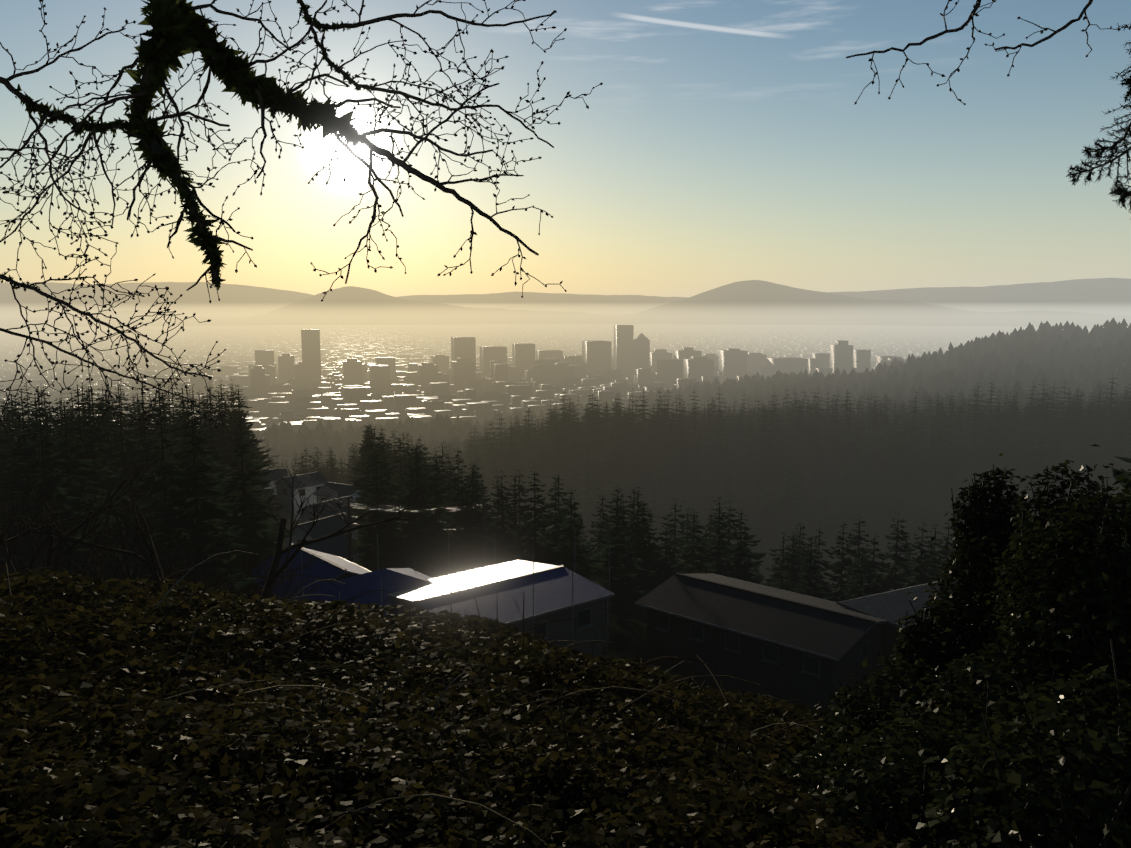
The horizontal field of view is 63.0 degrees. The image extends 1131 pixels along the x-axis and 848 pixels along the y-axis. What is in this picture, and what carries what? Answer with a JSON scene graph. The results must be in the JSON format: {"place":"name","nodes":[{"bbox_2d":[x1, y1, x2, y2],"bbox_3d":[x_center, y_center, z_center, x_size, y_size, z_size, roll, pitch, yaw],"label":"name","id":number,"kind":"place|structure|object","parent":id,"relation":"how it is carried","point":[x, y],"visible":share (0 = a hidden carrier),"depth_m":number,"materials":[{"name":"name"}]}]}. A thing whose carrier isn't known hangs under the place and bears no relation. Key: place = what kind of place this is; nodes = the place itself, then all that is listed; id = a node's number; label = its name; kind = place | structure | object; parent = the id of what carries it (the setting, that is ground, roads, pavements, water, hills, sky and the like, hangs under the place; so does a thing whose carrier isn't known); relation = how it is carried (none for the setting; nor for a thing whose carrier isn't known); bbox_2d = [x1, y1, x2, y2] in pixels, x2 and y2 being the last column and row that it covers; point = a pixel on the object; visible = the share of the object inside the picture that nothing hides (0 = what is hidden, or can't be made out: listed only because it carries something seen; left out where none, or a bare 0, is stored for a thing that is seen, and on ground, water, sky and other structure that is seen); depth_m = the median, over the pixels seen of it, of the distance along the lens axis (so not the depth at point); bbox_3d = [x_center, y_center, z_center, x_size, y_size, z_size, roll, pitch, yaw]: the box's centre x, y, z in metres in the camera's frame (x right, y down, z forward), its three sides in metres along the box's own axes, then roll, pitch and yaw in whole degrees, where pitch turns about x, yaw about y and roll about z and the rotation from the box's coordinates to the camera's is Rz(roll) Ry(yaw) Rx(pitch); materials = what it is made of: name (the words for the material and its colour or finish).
{"place":"outdoors","nodes":[
{"label":"outdoors","id":0,"kind":"place"},
{"bbox_2d":[262,468,288,505],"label":"street house","id":1,"kind":"structure","parent":0,"point":[274,475],"depth_m":191.60,"materials":[{"name":"grey glass"}]},
{"bbox_2d":[296,495,357,523],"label":"street house","id":2,"kind":"structure","parent":0,"point":[306,516],"depth_m":146.31,"materials":[{"name":"grey glass"}]},
{"bbox_2d":[303,534,359,561],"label":"street house","id":3,"kind":"structure","parent":0,"point":[336,545],"depth_m":107.02,"materials":[{"name":"grey glass"}]},
{"bbox_2d":[313,482,360,502],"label":"street house","id":4,"kind":"structure","parent":0,"point":[343,490],"depth_m":166.56,"materials":[{"name":"grey glass"}]},
{"bbox_2d":[0,0,1119,441],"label":"twigs","id":5,"kind":"object","parent":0,"point":[388,154],"visible":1,"depth_m":2.96,"materials":[{"name":"black wood"}]},
{"bbox_2d":[0,0,373,292],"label":"tree branch","id":6,"kind":"object","parent":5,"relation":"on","point":[177,26],"visible":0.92,"depth_m":2.95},
{"bbox_2d":[0,280,1130,327],"bbox_3d":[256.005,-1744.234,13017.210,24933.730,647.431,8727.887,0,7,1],"label":"hills","id":7,"kind":"structure","parent":0,"point":[754,302],"depth_m":12996.05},
{"bbox_2d":[0,324,1130,847],"bbox_3d":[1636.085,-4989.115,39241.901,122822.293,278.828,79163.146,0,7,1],"label":"ground","id":8,"kind":"structure","parent":0,"point":[628,638],"depth_m":557.54,"materials":[{"name":"brown soil"}]},
{"bbox_2d":[273,472,328,520],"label":"street house","id":9,"kind":"structure","parent":8,"relation":"on","point":[283,489],"depth_m":178.42,"materials":[{"name":"grey glass"}]},
{"bbox_2d":[245,543,371,599],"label":"house","id":10,"kind":"structure","parent":8,"relation":"on","point":[326,565],"depth_m":68.00,"materials":[{"name":"blue"}]},
{"bbox_2d":[0,449,619,657],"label":"bare shrubs","id":11,"kind":"object","parent":8,"relation":"on","point":[9,552],"visible":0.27,"depth_m":37.12,"materials":[{"name":"brown plant"}]},
{"bbox_2d":[285,513,357,546],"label":"street house","id":12,"kind":"structure","parent":8,"relation":"on","point":[325,526],"depth_m":124.59,"materials":[{"name":"grey glass"}]},
{"bbox_2d":[287,568,433,616],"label":"house","id":13,"kind":"structure","parent":8,"relation":"on","point":[392,580],"depth_m":63.41,"materials":[{"name":"blue"}]},
{"bbox_2d":[343,497,489,566],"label":"utility poles","id":14,"kind":"object","parent":8,"relation":"on","point":[349,544],"visible":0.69,"depth_m":94.20,"materials":[{"name":"brown wood"}]},
{"bbox_2d":[254,435,487,529],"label":"utility wires","id":15,"kind":"object","parent":14,"relation":"attached to","point":[374,504],"visible":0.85,"depth_m":98.07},
{"bbox_2d":[301,533,609,656],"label":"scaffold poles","id":16,"kind":"object","parent":8,"relation":"on","point":[496,587],"visible":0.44,"depth_m":58.01,"materials":[{"name":"grey metal"}]},
{"bbox_2d":[0,529,966,847],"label":"dry canes","id":17,"kind":"object","parent":8,"relation":"on","point":[302,657],"visible":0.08,"depth_m":5.94,"materials":[{"name":"brown plant"}]},
{"bbox_2d":[0,568,979,847],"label":"ivy leaves","id":18,"kind":"object","parent":8,"relation":"on","point":[46,802],"visible":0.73,"depth_m":4.56,"materials":[{"name":"green plant"}]},
{"bbox_2d":[386,560,614,656],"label":"house","id":19,"kind":"structure","parent":8,"relation":"on","point":[552,592],"depth_m":61.94,"materials":[{"name":"grey"}]},
{"bbox_2d":[0,324,1036,433],"bbox_3d":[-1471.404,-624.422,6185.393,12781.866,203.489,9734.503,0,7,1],"label":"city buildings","id":20,"kind":"structure","parent":8,"relation":"on","point":[520,370],"depth_m":3411.20,"materials":[{"name":"grey concrete"}]},
{"bbox_2d":[634,333,648,339],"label":"pyramid roof","id":21,"kind":"structure","parent":20,"relation":"attached to","point":[641,336],"depth_m":3414.20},
{"bbox_2d":[0,379,1128,641],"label":"conifer trees","id":22,"kind":"object","parent":8,"relation":"on","point":[214,481],"visible":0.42,"depth_m":96.00,"materials":[{"name":"green plant"}]},
{"bbox_2d":[249,317,1130,469],"bbox_3d":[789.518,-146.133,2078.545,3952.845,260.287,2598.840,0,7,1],"label":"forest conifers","id":23,"kind":"object","parent":8,"relation":"on","point":[1014,362],"visible":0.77,"depth_m":1514.11,"materials":[{"name":"green plant"}]},
{"bbox_2d":[261,371,1130,597],"bbox_3d":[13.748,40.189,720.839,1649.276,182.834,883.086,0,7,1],"label":"forest","id":24,"kind":"object","parent":8,"relation":"on","point":[566,440],"visible":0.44,"depth_m":566.35,"materials":[{"name":"green plant"}]},
{"bbox_2d":[634,573,887,718],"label":"house","id":25,"kind":"structure","parent":8,"relation":"on","point":[779,644],"depth_m":68.10,"materials":[{"name":"grey"}]},
{"bbox_2d":[837,548,1020,711],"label":"house","id":26,"kind":"structure","parent":8,"relation":"on","point":[891,607],"depth_m":68.58,"materials":[{"name":"grey"}]},
{"bbox_2d":[735,444,1130,847],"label":"shrub","id":27,"kind":"object","parent":8,"relation":"on","point":[963,760],"depth_m":4.85,"materials":[{"name":"green plant"}]},
{"bbox_2d":[1112,456,1130,554],"bbox_3d":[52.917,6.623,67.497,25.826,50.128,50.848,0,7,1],"label":"conifer","id":28,"kind":"object","parent":8,"relation":"on","point":[1128,460],"visible":0.08,"depth_m":75.89,"materials":[{"name":"green plant"}]},
{"bbox_2d":[0,282,1130,318],"bbox_3d":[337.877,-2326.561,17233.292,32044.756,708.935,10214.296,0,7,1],"label":"hills","id":29,"kind":"structure","parent":0,"point":[237,301],"depth_m":17149.43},
{"bbox_2d":[0,0,1130,296],"label":"sky","id":30,"kind":"structure","parent":0,"point":[720,143],"materials":[{"name":"blue"}]},
{"bbox_2d":[397,278,1130,306],"bbox_3d":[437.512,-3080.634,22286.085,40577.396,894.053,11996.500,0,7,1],"label":"hills","id":31,"kind":"structure","parent":0,"point":[1078,290],"depth_m":23278.91,"materials":[{"name":"grey"}]},
{"bbox_2d":[1066,22,1130,212],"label":"conifer bough","id":32,"kind":"object","parent":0,"point":[1120,188],"depth_m":4.92,"materials":[{"name":"green plant"}]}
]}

